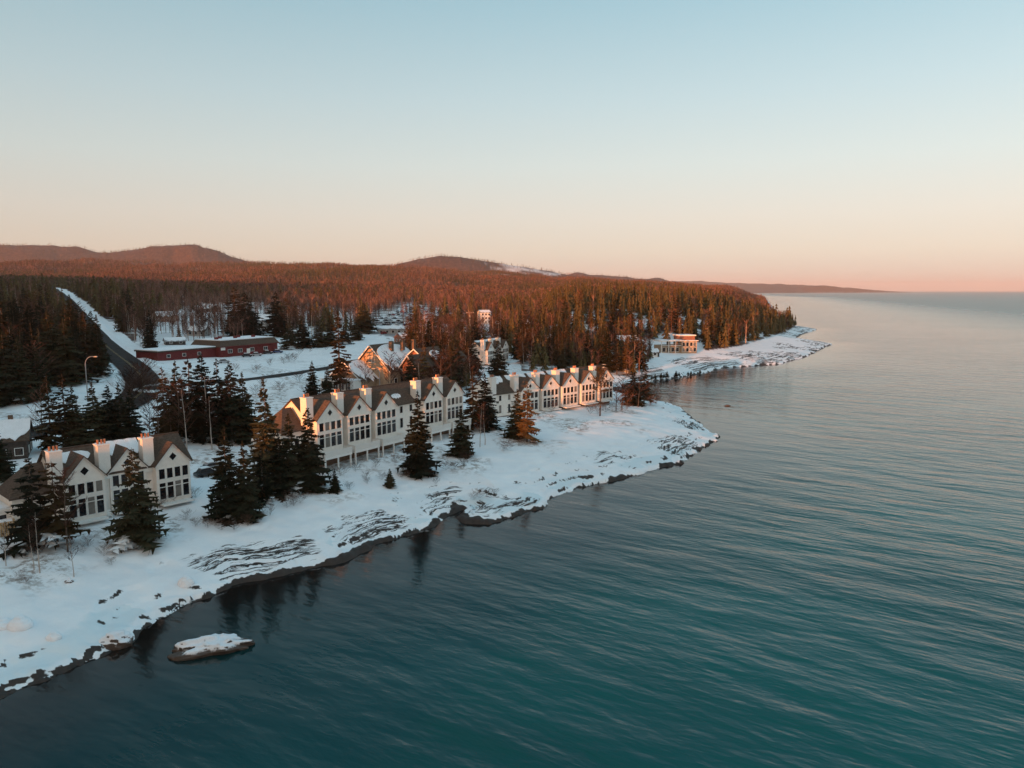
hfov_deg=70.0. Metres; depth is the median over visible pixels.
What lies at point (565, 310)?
spruce tree
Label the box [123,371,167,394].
bare shrub
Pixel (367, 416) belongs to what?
window
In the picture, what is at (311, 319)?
bare tree
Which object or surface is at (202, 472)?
parked car
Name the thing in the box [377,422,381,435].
window
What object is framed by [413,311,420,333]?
spruce tree
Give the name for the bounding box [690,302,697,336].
spruce tree
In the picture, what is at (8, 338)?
spruce tree
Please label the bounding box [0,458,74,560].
spruce tree
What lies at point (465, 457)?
bare shrub
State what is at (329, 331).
spruce tree
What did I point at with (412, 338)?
spruce tree
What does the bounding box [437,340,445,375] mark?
spruce tree
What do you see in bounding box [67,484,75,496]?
window
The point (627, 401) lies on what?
bare shrub
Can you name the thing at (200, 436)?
spruce tree
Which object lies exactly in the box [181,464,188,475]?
window
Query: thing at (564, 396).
window
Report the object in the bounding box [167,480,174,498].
window
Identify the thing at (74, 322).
spruce tree
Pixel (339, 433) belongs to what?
window
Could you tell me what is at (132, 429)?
spruce tree
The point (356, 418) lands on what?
window
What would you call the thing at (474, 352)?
spruce tree
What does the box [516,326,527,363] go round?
spruce tree
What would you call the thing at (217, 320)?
bare tree
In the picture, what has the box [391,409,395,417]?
window
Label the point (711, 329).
spruce tree
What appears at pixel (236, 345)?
red building
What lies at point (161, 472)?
window
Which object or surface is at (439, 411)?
window
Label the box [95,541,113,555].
bare shrub
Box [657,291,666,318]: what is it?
spruce tree
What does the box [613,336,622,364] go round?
spruce tree
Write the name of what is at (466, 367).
bare tree
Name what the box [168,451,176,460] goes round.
diamond window
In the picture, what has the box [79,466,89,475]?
diamond window
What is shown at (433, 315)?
spruce tree
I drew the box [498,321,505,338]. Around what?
spruce tree
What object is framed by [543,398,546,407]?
window
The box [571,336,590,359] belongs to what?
bare tree
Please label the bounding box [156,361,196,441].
spruce tree
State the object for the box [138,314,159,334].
bare tree
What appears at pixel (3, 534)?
bare tree
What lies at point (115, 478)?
window
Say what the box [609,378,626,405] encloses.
bare tree
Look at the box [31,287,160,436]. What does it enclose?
road
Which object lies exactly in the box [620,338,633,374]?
spruce tree
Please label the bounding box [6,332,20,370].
spruce tree
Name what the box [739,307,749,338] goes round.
spruce tree
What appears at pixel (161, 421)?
spruce tree
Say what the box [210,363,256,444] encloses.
spruce tree
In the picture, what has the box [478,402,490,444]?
bare tree
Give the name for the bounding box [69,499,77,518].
window
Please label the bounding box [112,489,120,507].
window
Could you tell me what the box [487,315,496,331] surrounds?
bare tree
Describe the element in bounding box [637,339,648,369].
spruce tree
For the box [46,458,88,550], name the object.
bare tree
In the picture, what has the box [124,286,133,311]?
spruce tree
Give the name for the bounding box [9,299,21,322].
spruce tree
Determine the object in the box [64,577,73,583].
boulder
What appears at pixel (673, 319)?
spruce tree
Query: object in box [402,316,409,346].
spruce tree
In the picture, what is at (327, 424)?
window
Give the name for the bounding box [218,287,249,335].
spruce tree
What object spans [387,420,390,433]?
window
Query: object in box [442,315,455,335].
bare tree
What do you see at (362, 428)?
window
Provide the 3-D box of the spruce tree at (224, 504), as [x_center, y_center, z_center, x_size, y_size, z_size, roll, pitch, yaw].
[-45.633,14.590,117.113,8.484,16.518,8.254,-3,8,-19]
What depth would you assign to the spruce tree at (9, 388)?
193.96 m
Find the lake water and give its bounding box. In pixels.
[0,291,1023,767]
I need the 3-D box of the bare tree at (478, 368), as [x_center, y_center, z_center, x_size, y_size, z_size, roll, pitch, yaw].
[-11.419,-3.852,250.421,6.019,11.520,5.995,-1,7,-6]
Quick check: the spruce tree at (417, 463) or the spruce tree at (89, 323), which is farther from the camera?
the spruce tree at (89, 323)
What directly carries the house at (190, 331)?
on the ground
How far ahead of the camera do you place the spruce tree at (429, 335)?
268.89 m
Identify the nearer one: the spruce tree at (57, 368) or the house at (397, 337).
the spruce tree at (57, 368)
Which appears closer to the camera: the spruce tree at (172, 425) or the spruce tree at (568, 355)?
the spruce tree at (172, 425)
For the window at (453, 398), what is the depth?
179.41 m
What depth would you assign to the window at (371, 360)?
242.07 m
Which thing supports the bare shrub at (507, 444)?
on the ground
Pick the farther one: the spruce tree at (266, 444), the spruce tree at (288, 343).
the spruce tree at (288, 343)
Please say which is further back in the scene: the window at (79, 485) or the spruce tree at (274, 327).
the spruce tree at (274, 327)
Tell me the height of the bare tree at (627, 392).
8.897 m
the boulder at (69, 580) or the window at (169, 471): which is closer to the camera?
the boulder at (69, 580)
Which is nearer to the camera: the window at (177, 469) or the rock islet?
the rock islet
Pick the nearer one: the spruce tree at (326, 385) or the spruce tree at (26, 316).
the spruce tree at (326, 385)
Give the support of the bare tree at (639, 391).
on the ground
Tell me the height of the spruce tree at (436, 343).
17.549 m
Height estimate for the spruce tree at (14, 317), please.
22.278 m
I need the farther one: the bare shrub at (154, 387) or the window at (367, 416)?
the bare shrub at (154, 387)
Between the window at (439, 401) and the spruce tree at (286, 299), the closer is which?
the window at (439, 401)
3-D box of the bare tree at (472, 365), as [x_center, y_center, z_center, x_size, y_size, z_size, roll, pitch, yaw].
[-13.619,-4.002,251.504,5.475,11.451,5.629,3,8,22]
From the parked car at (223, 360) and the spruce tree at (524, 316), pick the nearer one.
the parked car at (223, 360)
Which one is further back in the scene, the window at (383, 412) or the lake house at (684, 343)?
the lake house at (684, 343)
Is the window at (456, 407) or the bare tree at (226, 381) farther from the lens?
the window at (456, 407)
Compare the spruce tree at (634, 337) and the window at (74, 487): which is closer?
the window at (74, 487)
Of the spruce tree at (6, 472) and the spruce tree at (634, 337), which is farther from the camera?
the spruce tree at (634, 337)
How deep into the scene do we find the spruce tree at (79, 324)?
245.36 m
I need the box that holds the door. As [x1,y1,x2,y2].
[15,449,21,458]
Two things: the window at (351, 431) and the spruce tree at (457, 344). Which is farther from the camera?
the spruce tree at (457, 344)
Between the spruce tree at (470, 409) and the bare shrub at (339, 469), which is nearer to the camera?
the bare shrub at (339, 469)
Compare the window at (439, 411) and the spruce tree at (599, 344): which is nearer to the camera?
the window at (439, 411)
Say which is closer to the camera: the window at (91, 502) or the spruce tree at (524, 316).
the window at (91, 502)
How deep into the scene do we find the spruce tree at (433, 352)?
251.61 m
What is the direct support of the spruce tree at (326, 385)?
on the ground
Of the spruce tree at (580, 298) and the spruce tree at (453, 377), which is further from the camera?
the spruce tree at (580, 298)
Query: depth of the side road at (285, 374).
260.00 m
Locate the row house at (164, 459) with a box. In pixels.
[0,431,193,529]
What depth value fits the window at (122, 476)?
116.79 m
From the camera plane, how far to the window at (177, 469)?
122.05 m
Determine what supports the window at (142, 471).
in the row house at (164, 459)
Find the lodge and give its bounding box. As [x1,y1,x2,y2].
[319,339,470,390]
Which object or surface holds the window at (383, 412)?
in the row house at (353, 423)
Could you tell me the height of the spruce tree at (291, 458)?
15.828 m
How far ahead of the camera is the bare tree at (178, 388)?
158.03 m
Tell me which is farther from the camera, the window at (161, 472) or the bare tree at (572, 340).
the bare tree at (572, 340)
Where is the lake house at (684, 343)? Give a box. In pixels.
[654,334,698,352]
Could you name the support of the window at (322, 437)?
in the row house at (353, 423)
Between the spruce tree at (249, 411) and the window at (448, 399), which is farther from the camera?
the window at (448, 399)
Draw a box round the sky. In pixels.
[0,0,1023,290]
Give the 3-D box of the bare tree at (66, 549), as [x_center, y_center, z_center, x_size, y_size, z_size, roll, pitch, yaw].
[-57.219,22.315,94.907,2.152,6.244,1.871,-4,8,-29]
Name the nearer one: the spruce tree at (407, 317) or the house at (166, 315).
the spruce tree at (407, 317)
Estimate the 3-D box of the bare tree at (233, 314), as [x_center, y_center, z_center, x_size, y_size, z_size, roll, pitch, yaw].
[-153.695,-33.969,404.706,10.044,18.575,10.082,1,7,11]
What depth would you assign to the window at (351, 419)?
151.59 m
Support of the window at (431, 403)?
in the row house at (353, 423)
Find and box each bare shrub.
[80,534,94,545]
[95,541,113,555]
[121,380,150,396]
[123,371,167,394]
[144,380,166,397]
[178,509,196,519]
[214,517,230,527]
[226,518,239,528]
[273,381,285,390]
[280,494,293,505]
[291,493,312,502]
[331,464,348,475]
[457,454,468,465]
[498,439,513,448]
[610,395,630,409]
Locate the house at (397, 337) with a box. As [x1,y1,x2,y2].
[393,332,406,343]
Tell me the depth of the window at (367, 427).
155.66 m
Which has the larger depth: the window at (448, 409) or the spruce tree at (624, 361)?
the spruce tree at (624, 361)
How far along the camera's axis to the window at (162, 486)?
120.51 m
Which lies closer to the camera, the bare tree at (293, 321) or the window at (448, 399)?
the window at (448, 399)
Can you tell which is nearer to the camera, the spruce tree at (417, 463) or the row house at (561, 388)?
the spruce tree at (417, 463)
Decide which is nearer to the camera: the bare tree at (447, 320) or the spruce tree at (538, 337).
the spruce tree at (538, 337)
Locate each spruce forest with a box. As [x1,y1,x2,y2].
[0,273,796,386]
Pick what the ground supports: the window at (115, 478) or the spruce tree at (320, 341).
the spruce tree at (320, 341)
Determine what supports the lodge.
on the ground
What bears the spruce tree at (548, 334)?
on the ground
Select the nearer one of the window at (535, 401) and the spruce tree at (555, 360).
the window at (535, 401)
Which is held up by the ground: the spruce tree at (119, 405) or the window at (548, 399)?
the spruce tree at (119, 405)
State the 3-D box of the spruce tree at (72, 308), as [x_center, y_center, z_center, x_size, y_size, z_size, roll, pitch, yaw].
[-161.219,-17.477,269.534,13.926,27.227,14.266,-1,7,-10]
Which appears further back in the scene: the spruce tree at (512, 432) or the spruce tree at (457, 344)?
the spruce tree at (457, 344)
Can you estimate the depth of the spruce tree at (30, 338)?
207.27 m
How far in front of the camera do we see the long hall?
464.14 m
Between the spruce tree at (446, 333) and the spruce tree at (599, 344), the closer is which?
the spruce tree at (446, 333)
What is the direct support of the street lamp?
on the ground
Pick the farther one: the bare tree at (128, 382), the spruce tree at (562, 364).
the spruce tree at (562, 364)
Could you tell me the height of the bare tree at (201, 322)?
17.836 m
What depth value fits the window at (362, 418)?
154.15 m
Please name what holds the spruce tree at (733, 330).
on the ground
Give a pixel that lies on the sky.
(860, 144)
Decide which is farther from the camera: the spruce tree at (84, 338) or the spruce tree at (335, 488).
the spruce tree at (84, 338)
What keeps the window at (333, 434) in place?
in the row house at (353, 423)
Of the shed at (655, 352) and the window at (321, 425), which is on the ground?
the shed at (655, 352)
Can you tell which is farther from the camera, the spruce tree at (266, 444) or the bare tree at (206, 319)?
the bare tree at (206, 319)
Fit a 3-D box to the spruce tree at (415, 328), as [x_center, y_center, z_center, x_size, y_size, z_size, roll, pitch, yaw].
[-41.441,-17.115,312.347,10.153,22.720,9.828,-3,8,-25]
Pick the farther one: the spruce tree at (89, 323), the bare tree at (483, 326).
the bare tree at (483, 326)
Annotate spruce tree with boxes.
[0,297,11,339]
[0,330,37,406]
[0,436,17,482]
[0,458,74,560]
[2,328,11,358]
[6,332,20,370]
[7,337,46,404]
[8,306,18,333]
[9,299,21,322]
[20,305,43,342]
[23,314,37,348]
[25,320,48,386]
[28,345,53,398]
[29,376,66,449]
[30,316,37,338]
[32,463,91,546]
[35,328,53,385]
[35,349,45,384]
[37,297,45,323]
[38,307,64,384]
[45,374,84,438]
[46,338,64,385]
[47,319,90,386]
[57,305,79,345]
[57,386,90,447]
[58,301,81,333]
[61,301,78,359]
[65,295,76,314]
[67,331,101,382]
[75,321,89,363]
[76,311,102,377]
[76,314,96,376]
[78,382,115,443]
[87,311,108,353]
[89,324,110,365]
[90,315,111,378]
[91,385,122,440]
[100,282,112,316]
[101,447,169,554]
[110,383,127,439]
[113,301,133,331]
[115,390,146,438]
[119,292,129,319]
[119,293,131,322]
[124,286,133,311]
[140,310,159,348]
[148,367,187,434]
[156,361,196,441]
[161,403,183,438]
[169,358,213,441]
[176,354,225,444]
[201,359,239,445]
[201,426,243,526]
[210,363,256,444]
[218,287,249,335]
[223,292,270,336]
[223,441,267,523]
[232,373,258,445]
[245,318,262,335]
[245,378,285,497]
[255,448,275,507]
[261,291,294,337]
[261,432,297,501]
[278,322,303,349]
[280,414,311,497]
[283,294,292,318]
[291,303,298,329]
[292,316,316,347]
[293,408,333,493]
[302,362,320,396]
[311,318,329,347]
[316,368,333,393]
[324,314,340,346]
[326,471,343,494]
[328,310,351,390]
[336,324,354,344]
[348,303,379,333]
[350,320,364,339]
[383,469,396,488]
[394,391,441,479]
[401,353,419,381]
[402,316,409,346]
[406,318,422,345]
[407,325,412,348]
[409,329,417,350]
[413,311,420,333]
[415,346,434,377]
[416,325,422,347]
[423,321,432,344]
[424,318,434,346]
[429,305,436,339]
[429,346,436,374]
[434,332,438,345]
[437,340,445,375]
[441,326,448,344]
[442,334,462,387]
[442,408,475,458]
[443,344,458,379]
[452,332,463,381]
[458,312,465,330]
[463,368,488,432]
[464,342,472,367]
[465,332,470,350]
[468,339,484,380]
[470,318,481,339]
[473,373,503,432]
[485,341,510,376]
[493,310,501,337]
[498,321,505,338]
[499,389,533,439]
[509,316,528,359]
[514,327,528,362]
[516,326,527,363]
[516,382,541,442]
[522,300,528,328]
[522,310,527,331]
[526,318,531,351]
[533,328,542,358]
[534,297,541,318]
[544,327,552,360]
[547,331,553,361]
[550,317,561,353]
[550,336,558,367]
[552,320,562,337]
[552,326,561,359]
[554,337,569,368]
[559,296,571,328]
[564,334,571,365]
[577,287,583,307]
[583,328,596,359]
[589,325,611,364]
[598,327,618,372]
[607,294,621,327]
[608,302,616,332]
[610,320,620,348]
[610,338,623,374]
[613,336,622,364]
[617,340,632,372]
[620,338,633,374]
[620,370,645,406]
[624,317,631,333]
[624,330,631,358]
[628,300,635,328]
[631,326,638,355]
[631,329,639,364]
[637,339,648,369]
[638,362,656,403]
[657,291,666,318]
[668,298,677,331]
[672,289,680,314]
[672,301,683,331]
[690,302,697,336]
[702,311,713,346]
[711,312,721,338]
[720,301,724,318]
[727,314,739,344]
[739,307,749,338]
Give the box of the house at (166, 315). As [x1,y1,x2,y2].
[156,310,175,321]
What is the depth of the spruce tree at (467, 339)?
288.42 m
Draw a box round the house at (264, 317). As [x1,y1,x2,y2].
[256,313,271,328]
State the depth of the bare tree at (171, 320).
375.92 m
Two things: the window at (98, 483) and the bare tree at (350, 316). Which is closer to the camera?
the window at (98, 483)
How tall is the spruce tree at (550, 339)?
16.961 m
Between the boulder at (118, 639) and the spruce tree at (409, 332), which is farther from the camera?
the spruce tree at (409, 332)
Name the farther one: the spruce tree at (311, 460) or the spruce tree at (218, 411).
the spruce tree at (218, 411)
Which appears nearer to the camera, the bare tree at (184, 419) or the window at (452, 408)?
the bare tree at (184, 419)
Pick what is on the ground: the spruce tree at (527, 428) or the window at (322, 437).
the spruce tree at (527, 428)
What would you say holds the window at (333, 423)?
in the row house at (353, 423)
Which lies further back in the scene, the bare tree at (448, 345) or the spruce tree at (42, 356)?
the bare tree at (448, 345)
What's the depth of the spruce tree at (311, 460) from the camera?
131.22 m
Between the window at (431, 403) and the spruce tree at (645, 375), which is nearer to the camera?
the window at (431, 403)
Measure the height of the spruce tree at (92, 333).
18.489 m
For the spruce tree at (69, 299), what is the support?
on the ground
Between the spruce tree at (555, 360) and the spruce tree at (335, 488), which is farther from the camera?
the spruce tree at (555, 360)
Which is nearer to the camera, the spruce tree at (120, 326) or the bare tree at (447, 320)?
the bare tree at (447, 320)
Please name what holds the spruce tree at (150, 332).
on the ground
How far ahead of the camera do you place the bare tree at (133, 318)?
367.76 m
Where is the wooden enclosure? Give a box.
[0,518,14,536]
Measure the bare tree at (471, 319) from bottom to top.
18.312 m
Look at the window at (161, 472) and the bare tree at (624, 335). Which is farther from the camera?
the bare tree at (624, 335)
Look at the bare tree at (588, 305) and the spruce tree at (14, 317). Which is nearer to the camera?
the spruce tree at (14, 317)
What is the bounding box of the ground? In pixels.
[0,244,898,698]
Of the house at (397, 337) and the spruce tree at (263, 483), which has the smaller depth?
the spruce tree at (263, 483)
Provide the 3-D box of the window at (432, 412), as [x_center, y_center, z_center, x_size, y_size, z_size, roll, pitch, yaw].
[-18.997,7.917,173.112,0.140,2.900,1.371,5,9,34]
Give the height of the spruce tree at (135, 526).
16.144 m
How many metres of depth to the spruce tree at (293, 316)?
452.18 m
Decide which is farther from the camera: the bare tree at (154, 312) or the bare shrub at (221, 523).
the bare tree at (154, 312)
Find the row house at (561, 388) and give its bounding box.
[470,364,614,417]
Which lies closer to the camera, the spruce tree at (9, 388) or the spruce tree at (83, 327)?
the spruce tree at (9, 388)
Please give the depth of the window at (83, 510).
111.61 m
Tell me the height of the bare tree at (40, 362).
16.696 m
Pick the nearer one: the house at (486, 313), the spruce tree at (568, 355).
the spruce tree at (568, 355)
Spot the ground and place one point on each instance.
(134, 592)
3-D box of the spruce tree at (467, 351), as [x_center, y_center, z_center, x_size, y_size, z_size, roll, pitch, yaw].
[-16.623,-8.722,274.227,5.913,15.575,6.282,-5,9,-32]
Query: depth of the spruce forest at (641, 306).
516.25 m
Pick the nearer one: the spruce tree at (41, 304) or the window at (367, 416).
the window at (367, 416)
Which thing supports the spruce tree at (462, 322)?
on the ground
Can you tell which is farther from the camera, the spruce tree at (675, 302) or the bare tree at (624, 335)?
the spruce tree at (675, 302)
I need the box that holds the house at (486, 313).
[477,309,491,323]
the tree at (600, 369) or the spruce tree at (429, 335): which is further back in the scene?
the spruce tree at (429, 335)
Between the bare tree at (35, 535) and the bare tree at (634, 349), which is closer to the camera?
the bare tree at (35, 535)
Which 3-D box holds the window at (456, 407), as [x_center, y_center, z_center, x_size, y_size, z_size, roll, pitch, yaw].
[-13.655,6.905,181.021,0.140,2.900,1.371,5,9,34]
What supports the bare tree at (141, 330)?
on the ground
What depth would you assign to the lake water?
90.15 m
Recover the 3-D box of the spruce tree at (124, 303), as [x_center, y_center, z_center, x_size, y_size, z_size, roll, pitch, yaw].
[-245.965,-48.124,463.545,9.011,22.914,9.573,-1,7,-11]
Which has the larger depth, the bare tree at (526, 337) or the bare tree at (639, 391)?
the bare tree at (526, 337)
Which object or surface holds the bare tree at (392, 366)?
on the ground
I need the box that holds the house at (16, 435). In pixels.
[0,415,34,459]
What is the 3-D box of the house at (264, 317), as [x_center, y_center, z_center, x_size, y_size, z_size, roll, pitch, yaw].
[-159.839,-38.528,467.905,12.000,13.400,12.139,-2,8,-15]
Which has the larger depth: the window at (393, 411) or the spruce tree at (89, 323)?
the spruce tree at (89, 323)
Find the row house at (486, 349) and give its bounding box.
[469,336,510,365]
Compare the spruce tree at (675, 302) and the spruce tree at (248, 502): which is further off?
the spruce tree at (675, 302)
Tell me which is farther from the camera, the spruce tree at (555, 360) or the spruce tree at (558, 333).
the spruce tree at (558, 333)
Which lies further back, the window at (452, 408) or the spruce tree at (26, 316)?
the spruce tree at (26, 316)
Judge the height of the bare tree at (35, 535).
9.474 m
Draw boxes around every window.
[0,514,6,519]
[14,448,23,455]
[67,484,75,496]
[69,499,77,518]
[77,482,85,495]
[78,497,87,516]
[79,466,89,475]
[86,481,94,493]
[87,496,96,515]
[95,479,103,491]
[96,494,104,513]
[112,474,119,486]
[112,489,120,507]
[120,473,127,483]
[137,470,144,479]
[158,468,165,479]
[159,482,166,499]
[166,467,173,478]
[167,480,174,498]
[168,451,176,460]
[174,465,180,476]
[174,479,182,496]
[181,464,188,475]
[182,478,189,495]
[319,422,323,432]
[319,434,324,448]
[325,421,329,430]
[325,433,330,447]
[330,420,335,429]
[331,432,336,446]
[336,419,341,428]
[336,430,341,444]
[349,417,353,425]
[349,428,354,442]
[354,416,358,424]
[354,427,359,440]
[360,415,364,423]
[360,426,364,439]
[365,414,369,422]
[365,424,369,438]
[368,357,374,362]
[377,411,380,420]
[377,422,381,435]
[382,410,385,419]
[382,421,386,434]
[386,409,390,418]
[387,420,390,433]
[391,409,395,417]
[391,419,395,432]
[400,417,402,427]
[425,412,429,424]
[430,401,433,409]
[430,411,433,423]
[434,400,437,408]
[434,410,437,422]
[438,400,441,407]
[438,409,441,421]
[447,398,450,405]
[447,407,450,419]
[451,397,454,404]
[451,407,454,418]
[455,406,458,417]
[534,399,537,409]
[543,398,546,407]
[547,397,550,407]
[563,395,565,404]
[570,394,573,403]
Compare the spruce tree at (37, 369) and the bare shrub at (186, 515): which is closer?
the bare shrub at (186, 515)
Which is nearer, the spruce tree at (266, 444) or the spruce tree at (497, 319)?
the spruce tree at (266, 444)
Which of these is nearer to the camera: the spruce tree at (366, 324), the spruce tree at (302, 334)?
the spruce tree at (302, 334)
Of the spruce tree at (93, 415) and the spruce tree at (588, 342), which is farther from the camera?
the spruce tree at (588, 342)
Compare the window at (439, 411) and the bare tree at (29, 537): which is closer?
the bare tree at (29, 537)
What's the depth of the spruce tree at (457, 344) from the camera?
259.76 m
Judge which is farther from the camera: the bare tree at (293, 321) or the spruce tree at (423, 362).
the bare tree at (293, 321)
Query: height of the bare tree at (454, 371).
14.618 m
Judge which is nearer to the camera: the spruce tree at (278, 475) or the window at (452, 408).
the spruce tree at (278, 475)
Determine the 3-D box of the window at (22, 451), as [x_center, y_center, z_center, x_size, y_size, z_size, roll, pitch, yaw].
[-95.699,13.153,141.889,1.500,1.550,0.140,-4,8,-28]
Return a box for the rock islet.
[167,633,254,660]
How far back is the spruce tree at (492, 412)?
186.59 m
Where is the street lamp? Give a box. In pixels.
[85,356,97,400]
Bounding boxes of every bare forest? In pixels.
[0,242,771,309]
[0,277,788,378]
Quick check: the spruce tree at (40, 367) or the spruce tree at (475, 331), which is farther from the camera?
the spruce tree at (475, 331)
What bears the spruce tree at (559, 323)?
on the ground
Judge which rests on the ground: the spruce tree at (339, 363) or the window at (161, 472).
the spruce tree at (339, 363)
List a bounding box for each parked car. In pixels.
[193,466,215,477]
[200,460,224,467]
[218,358,229,362]
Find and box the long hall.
[377,325,406,333]
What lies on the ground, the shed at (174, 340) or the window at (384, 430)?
the shed at (174, 340)
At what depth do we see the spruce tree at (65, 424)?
148.62 m
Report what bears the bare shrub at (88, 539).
on the ground
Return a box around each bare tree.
[0,521,11,565]
[4,321,19,346]
[20,506,52,572]
[22,384,56,435]
[23,340,53,374]
[24,525,38,569]
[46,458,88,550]
[64,532,79,576]
[107,369,145,396]
[114,355,158,400]
[118,299,128,331]
[130,313,136,342]
[135,390,159,433]
[136,316,146,344]
[137,308,147,332]
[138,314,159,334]
[139,387,173,433]
[149,303,161,330]
[153,375,196,431]
[166,311,174,336]
[172,383,195,449]
[188,305,200,325]
[190,307,211,337]
[191,310,211,336]
[194,375,214,440]
[202,395,217,449]
[210,309,223,331]
[216,378,243,442]
[225,306,241,334]
[280,299,299,332]
[292,303,305,337]
[306,297,317,336]
[338,365,356,389]
[339,302,347,327]
[344,305,358,330]
[354,352,376,386]
[380,351,400,383]
[383,357,394,382]
[391,354,411,381]
[411,355,424,378]
[420,321,432,344]
[424,351,448,376]
[429,349,452,376]
[433,348,448,370]
[434,336,460,357]
[435,325,444,337]
[439,313,457,336]
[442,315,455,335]
[442,349,459,376]
[453,355,467,383]
[460,353,476,387]
[461,344,477,387]
[465,313,477,329]
[469,356,477,373]
[471,357,485,379]
[474,402,488,442]
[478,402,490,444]
[479,315,486,332]
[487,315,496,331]
[524,328,529,345]
[569,333,577,348]
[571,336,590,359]
[581,301,595,328]
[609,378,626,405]
[614,373,633,409]
[615,328,631,345]
[621,384,633,400]
[629,338,640,357]
[631,374,649,406]
[644,334,652,359]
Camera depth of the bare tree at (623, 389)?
222.86 m
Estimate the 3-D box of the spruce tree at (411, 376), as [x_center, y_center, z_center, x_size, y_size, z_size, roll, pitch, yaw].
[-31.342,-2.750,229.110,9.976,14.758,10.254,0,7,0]
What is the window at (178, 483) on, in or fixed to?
in the row house at (164, 459)
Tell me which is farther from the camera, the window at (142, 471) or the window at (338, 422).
the window at (338, 422)
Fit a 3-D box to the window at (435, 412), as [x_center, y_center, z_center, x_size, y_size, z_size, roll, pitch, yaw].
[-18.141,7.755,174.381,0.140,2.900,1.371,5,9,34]
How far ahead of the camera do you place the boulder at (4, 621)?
82.20 m
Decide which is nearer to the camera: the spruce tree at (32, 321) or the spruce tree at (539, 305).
the spruce tree at (32, 321)
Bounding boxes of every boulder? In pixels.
[0,617,11,629]
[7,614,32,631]
[45,631,61,641]
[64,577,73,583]
[99,629,133,649]
[178,575,194,587]
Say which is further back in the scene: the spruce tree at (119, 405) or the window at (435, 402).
the window at (435, 402)
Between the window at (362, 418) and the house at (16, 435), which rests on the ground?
the house at (16, 435)
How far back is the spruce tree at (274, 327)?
425.31 m
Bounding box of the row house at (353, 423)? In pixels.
[251,374,470,472]
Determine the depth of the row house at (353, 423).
157.15 m
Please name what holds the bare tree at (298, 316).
on the ground
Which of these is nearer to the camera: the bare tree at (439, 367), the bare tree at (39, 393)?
the bare tree at (39, 393)
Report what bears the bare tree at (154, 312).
on the ground
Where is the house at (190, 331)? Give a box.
[187,325,211,335]
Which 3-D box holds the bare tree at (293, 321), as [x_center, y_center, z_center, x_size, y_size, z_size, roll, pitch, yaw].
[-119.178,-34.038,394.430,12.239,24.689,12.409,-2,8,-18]
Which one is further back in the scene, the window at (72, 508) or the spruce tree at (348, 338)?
the spruce tree at (348, 338)
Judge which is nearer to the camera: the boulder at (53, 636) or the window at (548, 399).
the boulder at (53, 636)
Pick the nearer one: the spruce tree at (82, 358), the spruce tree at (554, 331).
the spruce tree at (82, 358)
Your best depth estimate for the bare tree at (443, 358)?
250.08 m
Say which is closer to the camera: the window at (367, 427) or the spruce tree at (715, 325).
the window at (367, 427)
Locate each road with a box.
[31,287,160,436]
[167,365,335,387]
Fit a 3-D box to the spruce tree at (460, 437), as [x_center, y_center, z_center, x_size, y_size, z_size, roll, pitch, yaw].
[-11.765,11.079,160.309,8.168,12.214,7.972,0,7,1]
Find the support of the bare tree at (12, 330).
on the ground
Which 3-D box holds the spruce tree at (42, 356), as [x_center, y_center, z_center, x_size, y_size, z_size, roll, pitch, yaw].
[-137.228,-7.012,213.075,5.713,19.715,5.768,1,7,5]
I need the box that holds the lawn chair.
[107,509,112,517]
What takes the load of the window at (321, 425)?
in the row house at (353, 423)
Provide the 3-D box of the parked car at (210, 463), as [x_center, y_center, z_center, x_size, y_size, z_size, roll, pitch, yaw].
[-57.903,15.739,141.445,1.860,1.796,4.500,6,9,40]
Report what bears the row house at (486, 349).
on the ground
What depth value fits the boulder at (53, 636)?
81.11 m
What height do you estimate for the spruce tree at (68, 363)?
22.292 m
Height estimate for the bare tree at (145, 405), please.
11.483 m
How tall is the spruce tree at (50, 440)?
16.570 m
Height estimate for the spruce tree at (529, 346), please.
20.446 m
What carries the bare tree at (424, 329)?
on the ground
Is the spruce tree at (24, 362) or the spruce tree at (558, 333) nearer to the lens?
the spruce tree at (24, 362)
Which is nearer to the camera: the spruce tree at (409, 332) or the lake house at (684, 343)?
the spruce tree at (409, 332)
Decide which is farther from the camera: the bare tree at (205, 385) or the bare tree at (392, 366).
the bare tree at (392, 366)
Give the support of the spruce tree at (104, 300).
on the ground
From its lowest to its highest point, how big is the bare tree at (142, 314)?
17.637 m
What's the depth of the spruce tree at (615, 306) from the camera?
440.95 m
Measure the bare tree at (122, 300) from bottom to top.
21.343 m
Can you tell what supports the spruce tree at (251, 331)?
on the ground
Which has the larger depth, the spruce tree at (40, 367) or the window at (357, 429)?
the spruce tree at (40, 367)
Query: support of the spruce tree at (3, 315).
on the ground
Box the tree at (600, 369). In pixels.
[590,366,610,415]
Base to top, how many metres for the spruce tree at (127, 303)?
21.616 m
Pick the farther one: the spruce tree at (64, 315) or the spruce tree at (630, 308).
the spruce tree at (630, 308)
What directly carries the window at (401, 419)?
in the row house at (353, 423)
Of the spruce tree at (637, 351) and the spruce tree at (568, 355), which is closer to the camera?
the spruce tree at (568, 355)
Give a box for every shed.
[162,337,186,344]
[646,348,659,356]
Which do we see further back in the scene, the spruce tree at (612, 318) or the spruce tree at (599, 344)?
the spruce tree at (612, 318)
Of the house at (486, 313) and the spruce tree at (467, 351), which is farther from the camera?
the house at (486, 313)
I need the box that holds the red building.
[134,335,279,360]

